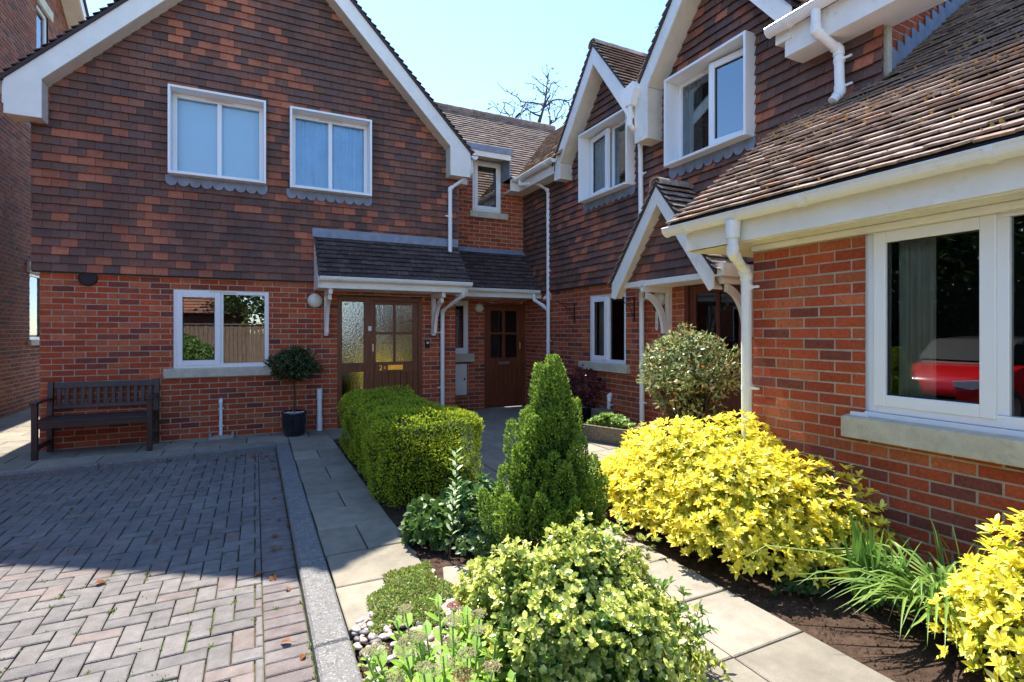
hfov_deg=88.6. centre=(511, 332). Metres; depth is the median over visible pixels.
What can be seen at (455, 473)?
variegated sprig
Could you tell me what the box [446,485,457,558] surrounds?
variegated sprig
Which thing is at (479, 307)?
wall lamp
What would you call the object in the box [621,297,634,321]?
basket bracket
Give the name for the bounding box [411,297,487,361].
window
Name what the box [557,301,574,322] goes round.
basket bracket
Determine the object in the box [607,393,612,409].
waste pipe
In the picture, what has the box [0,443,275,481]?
kerb edging
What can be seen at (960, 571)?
daylily
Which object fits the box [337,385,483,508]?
clipped hedge
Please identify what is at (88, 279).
air vent
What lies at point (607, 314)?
window
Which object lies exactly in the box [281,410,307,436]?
plant pot
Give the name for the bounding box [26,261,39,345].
window
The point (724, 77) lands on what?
window
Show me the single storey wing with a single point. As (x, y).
(876, 233)
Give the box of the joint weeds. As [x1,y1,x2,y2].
[0,460,316,681]
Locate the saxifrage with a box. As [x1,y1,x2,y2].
[585,412,636,428]
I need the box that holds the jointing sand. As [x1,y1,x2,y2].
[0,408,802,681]
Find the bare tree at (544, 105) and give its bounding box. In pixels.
[487,26,657,124]
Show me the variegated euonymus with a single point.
(573, 590)
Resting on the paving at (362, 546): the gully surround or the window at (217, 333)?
the gully surround
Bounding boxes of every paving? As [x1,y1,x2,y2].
[0,406,894,681]
[0,450,315,681]
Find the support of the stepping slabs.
on the soil bed at (439, 573)
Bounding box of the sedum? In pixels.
[357,593,562,681]
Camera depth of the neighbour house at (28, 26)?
9.62 m
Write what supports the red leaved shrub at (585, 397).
in the plant pot at (586, 412)
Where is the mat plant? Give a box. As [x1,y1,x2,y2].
[366,560,454,635]
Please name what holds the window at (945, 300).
in the single storey wing
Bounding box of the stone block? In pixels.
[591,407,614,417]
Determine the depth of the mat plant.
2.85 m
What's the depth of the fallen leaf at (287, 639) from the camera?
2.55 m
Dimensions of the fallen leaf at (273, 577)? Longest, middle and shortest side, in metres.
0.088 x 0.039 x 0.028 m
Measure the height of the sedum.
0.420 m
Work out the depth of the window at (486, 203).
10.08 m
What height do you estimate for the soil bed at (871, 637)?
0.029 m
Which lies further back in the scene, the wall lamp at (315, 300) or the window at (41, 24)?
the window at (41, 24)
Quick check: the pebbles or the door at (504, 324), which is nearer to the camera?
the pebbles
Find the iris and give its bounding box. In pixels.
[839,509,922,608]
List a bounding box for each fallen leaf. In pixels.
[89,579,105,584]
[269,573,275,580]
[281,637,295,642]
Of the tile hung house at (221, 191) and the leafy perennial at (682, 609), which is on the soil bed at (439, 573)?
the leafy perennial at (682, 609)
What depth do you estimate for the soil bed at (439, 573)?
2.53 m
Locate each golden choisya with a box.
[593,409,901,589]
[922,507,1023,681]
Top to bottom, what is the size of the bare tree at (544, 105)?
14.113 m
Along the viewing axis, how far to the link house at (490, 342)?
10.07 m
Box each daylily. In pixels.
[740,525,1022,661]
[928,509,997,577]
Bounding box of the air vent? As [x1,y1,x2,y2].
[78,274,97,285]
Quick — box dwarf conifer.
[476,353,609,556]
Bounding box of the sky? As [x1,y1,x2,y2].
[86,0,667,129]
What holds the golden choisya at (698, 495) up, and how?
on the soil bed at (871, 637)
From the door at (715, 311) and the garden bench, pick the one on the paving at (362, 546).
the garden bench
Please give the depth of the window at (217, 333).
8.49 m
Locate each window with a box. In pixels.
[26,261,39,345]
[36,0,52,47]
[163,289,271,377]
[165,83,266,194]
[287,106,371,205]
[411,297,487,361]
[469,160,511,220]
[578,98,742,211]
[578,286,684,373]
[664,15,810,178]
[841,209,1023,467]
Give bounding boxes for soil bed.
[333,439,493,568]
[355,556,587,680]
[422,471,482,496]
[595,503,1019,681]
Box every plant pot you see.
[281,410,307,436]
[574,403,595,428]
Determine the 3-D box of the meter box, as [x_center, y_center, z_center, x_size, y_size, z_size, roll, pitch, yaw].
[-1.024,1.030,9.706,0.400,0.880,0.057,0,0,-26]
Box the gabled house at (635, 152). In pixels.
[513,0,967,457]
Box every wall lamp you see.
[308,294,322,307]
[475,303,483,311]
[654,293,664,304]
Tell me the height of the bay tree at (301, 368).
0.992 m
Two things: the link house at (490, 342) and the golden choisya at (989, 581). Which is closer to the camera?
the golden choisya at (989, 581)
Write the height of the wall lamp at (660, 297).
0.200 m
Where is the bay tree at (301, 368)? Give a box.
[263,344,323,412]
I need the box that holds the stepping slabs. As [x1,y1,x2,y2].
[394,564,501,676]
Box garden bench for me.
[29,378,159,460]
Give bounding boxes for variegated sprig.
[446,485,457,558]
[447,447,462,515]
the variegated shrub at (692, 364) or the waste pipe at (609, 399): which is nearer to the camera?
the variegated shrub at (692, 364)
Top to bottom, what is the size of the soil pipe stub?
0.620 m
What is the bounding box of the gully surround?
[208,431,233,439]
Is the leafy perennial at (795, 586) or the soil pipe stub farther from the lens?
the soil pipe stub
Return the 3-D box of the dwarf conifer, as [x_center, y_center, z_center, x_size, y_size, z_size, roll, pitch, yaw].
[0.244,0.802,3.313,0.863,1.348,0.799,0,0,-26]
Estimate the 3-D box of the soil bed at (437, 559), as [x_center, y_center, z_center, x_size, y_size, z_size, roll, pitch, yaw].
[-1.274,1.468,5.315,0.497,0.028,4.388,0,0,-26]
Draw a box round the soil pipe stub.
[317,388,321,430]
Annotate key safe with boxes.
[425,338,429,347]
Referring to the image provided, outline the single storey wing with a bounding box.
[661,0,1023,596]
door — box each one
[372,302,417,395]
[487,306,521,407]
[686,284,738,442]
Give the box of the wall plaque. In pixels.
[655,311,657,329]
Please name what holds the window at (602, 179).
in the gabled house at (635, 152)
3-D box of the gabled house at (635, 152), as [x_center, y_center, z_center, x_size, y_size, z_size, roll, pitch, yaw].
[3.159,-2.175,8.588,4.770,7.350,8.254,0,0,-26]
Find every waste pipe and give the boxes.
[218,398,223,434]
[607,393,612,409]
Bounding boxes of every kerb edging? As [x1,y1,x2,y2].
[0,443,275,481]
[276,444,362,681]
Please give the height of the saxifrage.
0.231 m
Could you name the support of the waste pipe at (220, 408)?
attached to the tile hung house at (221, 191)
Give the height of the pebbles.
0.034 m
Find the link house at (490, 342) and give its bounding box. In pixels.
[411,101,555,409]
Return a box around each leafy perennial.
[398,493,470,550]
[430,472,509,517]
[437,501,530,557]
[641,569,718,670]
[771,558,847,595]
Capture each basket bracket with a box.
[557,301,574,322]
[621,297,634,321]
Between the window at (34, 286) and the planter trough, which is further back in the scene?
the window at (34, 286)
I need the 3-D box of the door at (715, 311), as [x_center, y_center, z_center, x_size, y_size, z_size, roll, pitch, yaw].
[2.860,0.414,6.401,1.272,2.072,0.824,0,0,-26]
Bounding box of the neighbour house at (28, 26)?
[0,0,88,417]
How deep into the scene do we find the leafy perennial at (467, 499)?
4.00 m
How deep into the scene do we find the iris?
2.75 m
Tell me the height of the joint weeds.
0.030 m
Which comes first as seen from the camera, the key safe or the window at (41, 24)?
the key safe
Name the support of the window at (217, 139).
in the tile hung house at (221, 191)
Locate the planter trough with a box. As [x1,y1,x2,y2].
[582,422,640,445]
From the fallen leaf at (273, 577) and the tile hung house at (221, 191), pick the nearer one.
the fallen leaf at (273, 577)
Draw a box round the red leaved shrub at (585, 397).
[563,363,608,406]
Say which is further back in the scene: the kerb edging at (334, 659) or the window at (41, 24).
the window at (41, 24)
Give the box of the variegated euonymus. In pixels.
[450,510,730,681]
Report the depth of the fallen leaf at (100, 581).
3.15 m
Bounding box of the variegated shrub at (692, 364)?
[636,322,740,450]
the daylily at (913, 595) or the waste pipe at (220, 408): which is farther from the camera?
the waste pipe at (220, 408)
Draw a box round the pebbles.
[351,569,461,681]
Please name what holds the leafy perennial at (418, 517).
on the soil bed at (437, 559)
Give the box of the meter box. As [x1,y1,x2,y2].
[455,364,466,395]
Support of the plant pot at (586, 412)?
on the paving at (362, 546)
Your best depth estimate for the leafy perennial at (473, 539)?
3.46 m
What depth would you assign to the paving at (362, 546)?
3.53 m
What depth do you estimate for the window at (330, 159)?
7.92 m
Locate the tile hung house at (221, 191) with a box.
[0,0,477,450]
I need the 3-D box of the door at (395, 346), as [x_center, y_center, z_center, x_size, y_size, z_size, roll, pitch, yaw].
[-2.102,0.459,8.872,0.793,1.982,1.225,0,0,-26]

